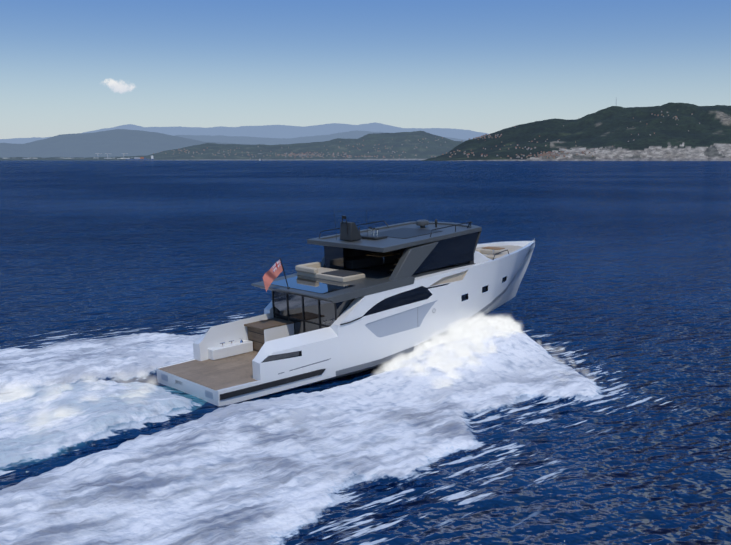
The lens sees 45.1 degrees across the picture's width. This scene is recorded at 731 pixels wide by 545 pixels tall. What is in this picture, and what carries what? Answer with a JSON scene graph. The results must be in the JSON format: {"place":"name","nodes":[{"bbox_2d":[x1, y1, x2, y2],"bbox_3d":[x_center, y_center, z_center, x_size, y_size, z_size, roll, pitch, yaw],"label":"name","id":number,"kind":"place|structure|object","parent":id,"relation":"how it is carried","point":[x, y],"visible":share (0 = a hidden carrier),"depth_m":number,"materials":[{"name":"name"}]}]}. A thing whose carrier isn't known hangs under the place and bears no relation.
{"place":"outdoors","nodes":[
{"label":"outdoors","id":0,"kind":"place"},
{"bbox_2d":[104,79,134,92],"bbox_3d":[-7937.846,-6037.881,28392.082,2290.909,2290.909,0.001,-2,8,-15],"label":"cloud","id":1,"kind":"structure","parent":0,"point":[119,87],"depth_m":28391.48,"materials":[{"name":"white"}]},
{"bbox_2d":[0,129,254,157],"bbox_3d":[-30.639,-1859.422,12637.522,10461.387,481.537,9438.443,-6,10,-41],"label":"hills","id":2,"kind":"structure","parent":0,"point":[117,142],"depth_m":12416.81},
{"bbox_2d":[3,153,260,160],"bbox_3d":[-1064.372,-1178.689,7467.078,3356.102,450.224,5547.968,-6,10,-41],"label":"distant buildings","id":3,"kind":"structure","parent":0,"point":[139,158],"depth_m":8480.20,"materials":[{"name":"white"}]},
{"bbox_2d":[0,131,462,159],"bbox_3d":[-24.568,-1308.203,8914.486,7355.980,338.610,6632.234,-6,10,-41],"label":"hills","id":4,"kind":"structure","parent":0,"point":[434,148],"depth_m":9036.77,"materials":[{"name":"green plant"}]},
{"bbox_2d":[153,137,445,158],"bbox_3d":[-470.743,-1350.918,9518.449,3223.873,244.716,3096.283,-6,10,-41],"label":"village","id":5,"kind":"object","parent":4,"relation":"on","point":[302,154],"visible":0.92,"depth_m":8711.47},
{"bbox_2d":[0,122,488,143],"bbox_3d":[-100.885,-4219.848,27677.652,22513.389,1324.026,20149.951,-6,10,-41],"label":"hills","id":6,"kind":"structure","parent":0,"point":[276,131],"depth_m":30289.73,"materials":[{"name":"blue"}]},
{"bbox_2d":[175,130,466,144],"bbox_3d":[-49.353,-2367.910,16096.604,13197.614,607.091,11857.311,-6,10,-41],"label":"hills","id":7,"kind":"structure","parent":0,"point":[356,134],"depth_m":17568.04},
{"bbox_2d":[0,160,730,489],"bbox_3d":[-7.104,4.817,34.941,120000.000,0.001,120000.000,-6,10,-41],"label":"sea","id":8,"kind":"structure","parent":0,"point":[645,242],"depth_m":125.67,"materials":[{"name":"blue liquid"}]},
{"bbox_2d":[0,313,584,431],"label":"spray mist","id":9,"kind":"structure","parent":8,"relation":"on","point":[478,323],"depth_m":37.64,"materials":[{"name":"white liquid"}]},
{"bbox_2d":[156,238,534,405],"bbox_3d":[1.127,1.958,41.766,21.970,4.796,5.480,-10,12,-40],"label":"hull","id":10,"kind":"object","parent":8,"relation":"in","point":[404,320],"visible":0.65,"depth_m":37.70,"materials":[{"name":"white"}]},
{"bbox_2d":[161,373,167,381],"bbox_3d":[-8.262,4.319,36.201,0.026,0.260,0.560,-10,12,-40],"label":"stern light","id":11,"kind":"object","parent":10,"relation":"attached to","point":[164,377],"visible":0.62,"depth_m":36.19,"materials":[{"name":"grey"}]},
{"bbox_2d":[205,390,212,398],"bbox_3d":[-5.969,4.657,33.577,0.026,0.260,0.560,-10,12,-40],"label":"stern light","id":12,"kind":"object","parent":10,"relation":"attached to","point":[208,394],"visible":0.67,"depth_m":33.56,"materials":[{"name":"grey"}]},
{"bbox_2d":[208,338,252,359],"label":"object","id":13,"kind":"object","parent":10,"relation":"on","point":[230,349],"visible":0.92,"depth_m":38.08,"materials":[{"name":"white plastic"}]},
{"bbox_2d":[244,318,293,351],"bbox_3d":[-4.274,2.818,39.098,1.720,1.170,1.430,-10,12,-40],"label":"cabinet","id":14,"kind":"object","parent":10,"relation":"on","point":[261,333],"visible":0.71,"depth_m":38.66,"materials":[{"name":"brown wood"}]},
{"bbox_2d":[220,369,324,399],"bbox_3d":[-3.558,4.371,34.584,4.913,0.483,0.115,-6,9,-38],"label":"hull recess","id":15,"kind":"object","parent":10,"relation":"attached to","point":[270,384],"visible":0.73,"depth_m":34.43,"materials":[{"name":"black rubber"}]},
{"bbox_2d":[278,358,330,373],"bbox_3d":[-2.427,3.772,35.421,2.623,0.287,0.016,-6,9,-38],"label":"groove","id":16,"kind":"object","parent":10,"relation":"attached to","point":[306,365],"visible":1,"depth_m":35.48,"materials":[{"name":"grey"}]},
{"bbox_2d":[273,291,354,334],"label":"glass doors","id":17,"kind":"structure","parent":10,"relation":"on","point":[327,313],"depth_m":38.22,"materials":[{"name":"glass"}]},
{"bbox_2d":[272,291,336,332],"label":"window frames","id":18,"kind":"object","parent":17,"relation":"attached to","point":[303,320],"visible":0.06,"depth_m":38.38,"materials":[{"name":"black metal"}]},
{"bbox_2d":[251,268,414,302],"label":"roof","id":19,"kind":"structure","parent":10,"relation":"on","point":[371,282],"depth_m":37.81,"materials":[{"name":"grey"}]},
{"bbox_2d":[271,276,354,293],"bbox_3d":[-2.434,0.526,38.470,1.750,0.104,4.100,-10,12,-40],"label":"glass panel","id":20,"kind":"object","parent":19,"relation":"on","point":[311,285],"visible":0.85,"depth_m":38.31,"materials":[{"name":"blue glass"}]},
{"bbox_2d":[321,257,324,267],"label":"pillar","id":21,"kind":"structure","parent":19,"relation":"on","point":[323,262],"depth_m":42.05,"materials":[{"name":"grey metal"}]},
{"bbox_2d":[295,262,364,282],"bbox_3d":[-1.638,-0.025,39.995,1.380,0.490,3.450,-10,12,-40],"label":"sofa","id":22,"kind":"object","parent":19,"relation":"on","point":[314,270],"visible":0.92,"depth_m":39.92,"materials":[{"name":"beige fabric"}]},
{"bbox_2d":[322,270,362,276],"bbox_3d":[-1.052,0.030,39.380,1.140,0.035,1.550,-10,12,-40],"label":"table","id":23,"kind":"object","parent":22,"relation":"on","point":[342,273],"visible":0.98,"depth_m":39.27,"materials":[{"name":"grey"}]},
{"bbox_2d":[389,242,437,279],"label":"pillar","id":24,"kind":"structure","parent":19,"relation":"on","point":[410,261],"depth_m":38.62,"materials":[{"name":"grey"}]},
{"bbox_2d":[413,232,478,273],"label":"side glass","id":25,"kind":"object","parent":19,"relation":"on","point":[451,251],"visible":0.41,"depth_m":40.75,"materials":[{"name":"black glass"}]},
{"bbox_3d":[-3.491,0.038,37.817,0.393,1.391,0.044,-10,12,-40],"label":"flag pole","id":26,"kind":"object","parent":19,"relation":"on","visible":0},
{"bbox_2d":[263,260,282,291],"bbox_3d":[-3.962,0.129,37.707,0.895,1.432,0.209,-2,8,-13],"label":"ensign","id":27,"kind":"object","parent":26,"relation":"hanging from","point":[272,273],"visible":1,"depth_m":37.70,"materials":[{"name":"red fabric"}]},
{"bbox_2d":[362,258,475,277],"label":"deck","id":28,"kind":"structure","parent":10,"relation":"on","point":[388,267],"depth_m":41.03,"materials":[{"name":"grey"}]},
{"bbox_2d":[324,245,468,269],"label":"cockpit interior","id":29,"kind":"object","parent":28,"relation":"on","point":[338,258],"visible":0.42,"depth_m":41.60,"materials":[{"name":"grey"}]},
{"bbox_2d":[307,224,481,252],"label":"hardtop","id":30,"kind":"object","parent":29,"relation":"on","point":[386,241],"visible":0.56,"depth_m":40.45,"materials":[{"name":"grey"}]},
{"bbox_2d":[319,220,388,237],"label":"rail","id":31,"kind":"object","parent":30,"relation":"on","point":[356,225],"visible":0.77,"depth_m":43.12,"materials":[{"name":"black"}]},
{"bbox_2d":[334,210,387,240],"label":"radar mast","id":32,"kind":"object","parent":30,"relation":"on","point":[349,231],"visible":1,"depth_m":40.41,"materials":[{"name":"grey metal"}]},
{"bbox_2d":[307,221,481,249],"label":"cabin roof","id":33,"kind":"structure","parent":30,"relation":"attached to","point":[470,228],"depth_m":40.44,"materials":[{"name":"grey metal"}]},
{"bbox_2d":[372,228,440,238],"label":"roof panel","id":34,"kind":"object","parent":30,"relation":"on","point":[404,233],"visible":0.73,"depth_m":41.84,"materials":[{"name":"grey"}]},
{"bbox_2d":[416,220,428,227],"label":"radar dome","id":35,"kind":"structure","parent":30,"relation":"on","point":[422,223],"depth_m":43.17,"materials":[{"name":"grey plastic"}]},
{"bbox_2d":[430,222,469,236],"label":"rail","id":36,"kind":"object","parent":30,"relation":"on","point":[450,226],"visible":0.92,"depth_m":40.65,"materials":[{"name":"black"}]},
{"bbox_2d":[473,231,480,252],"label":"windshield","id":37,"kind":"object","parent":30,"relation":"attached to","point":[477,241],"visible":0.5,"depth_m":41.83,"materials":[{"name":"grey glass"}]},
{"bbox_2d":[474,251,491,263],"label":"coaming","id":38,"kind":"object","parent":10,"relation":"on","point":[479,257],"visible":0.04,"depth_m":42.41,"materials":[{"name":"white"}]},
{"bbox_2d":[482,246,504,253],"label":"table","id":39,"kind":"object","parent":10,"relation":"on","point":[494,248],"visible":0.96,"depth_m":44.78,"materials":[{"name":"brown wood"}]},
{"bbox_2d":[475,245,521,259],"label":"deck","id":40,"kind":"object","parent":10,"relation":"on","point":[489,252],"visible":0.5,"depth_m":46.27,"materials":[{"name":"beige"}]},
{"bbox_2d":[0,288,730,544],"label":"wake","id":41,"kind":"object","parent":8,"relation":"on","point":[517,438],"visible":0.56,"depth_m":28.20,"materials":[{"name":"white liquid"}]},
{"bbox_2d":[0,0,730,138],"label":"sky","id":42,"kind":"structure","parent":0,"point":[485,66],"materials":[{"name":"blue"}]},
{"bbox_2d":[413,102,730,160],"bbox_3d":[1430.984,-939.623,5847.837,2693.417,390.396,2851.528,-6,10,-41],"label":"hills","id":43,"kind":"structure","parent":0,"point":[602,132],"depth_m":5402.30,"materials":[{"name":"green plant"}]},
{"bbox_2d":[397,111,699,160],"bbox_3d":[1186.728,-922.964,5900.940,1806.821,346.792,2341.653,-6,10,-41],"label":"village","id":44,"kind":"object","parent":43,"relation":"on","point":[550,154],"visible":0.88,"depth_m":5215.27,"materials":[{"name":"white"}]}
]}

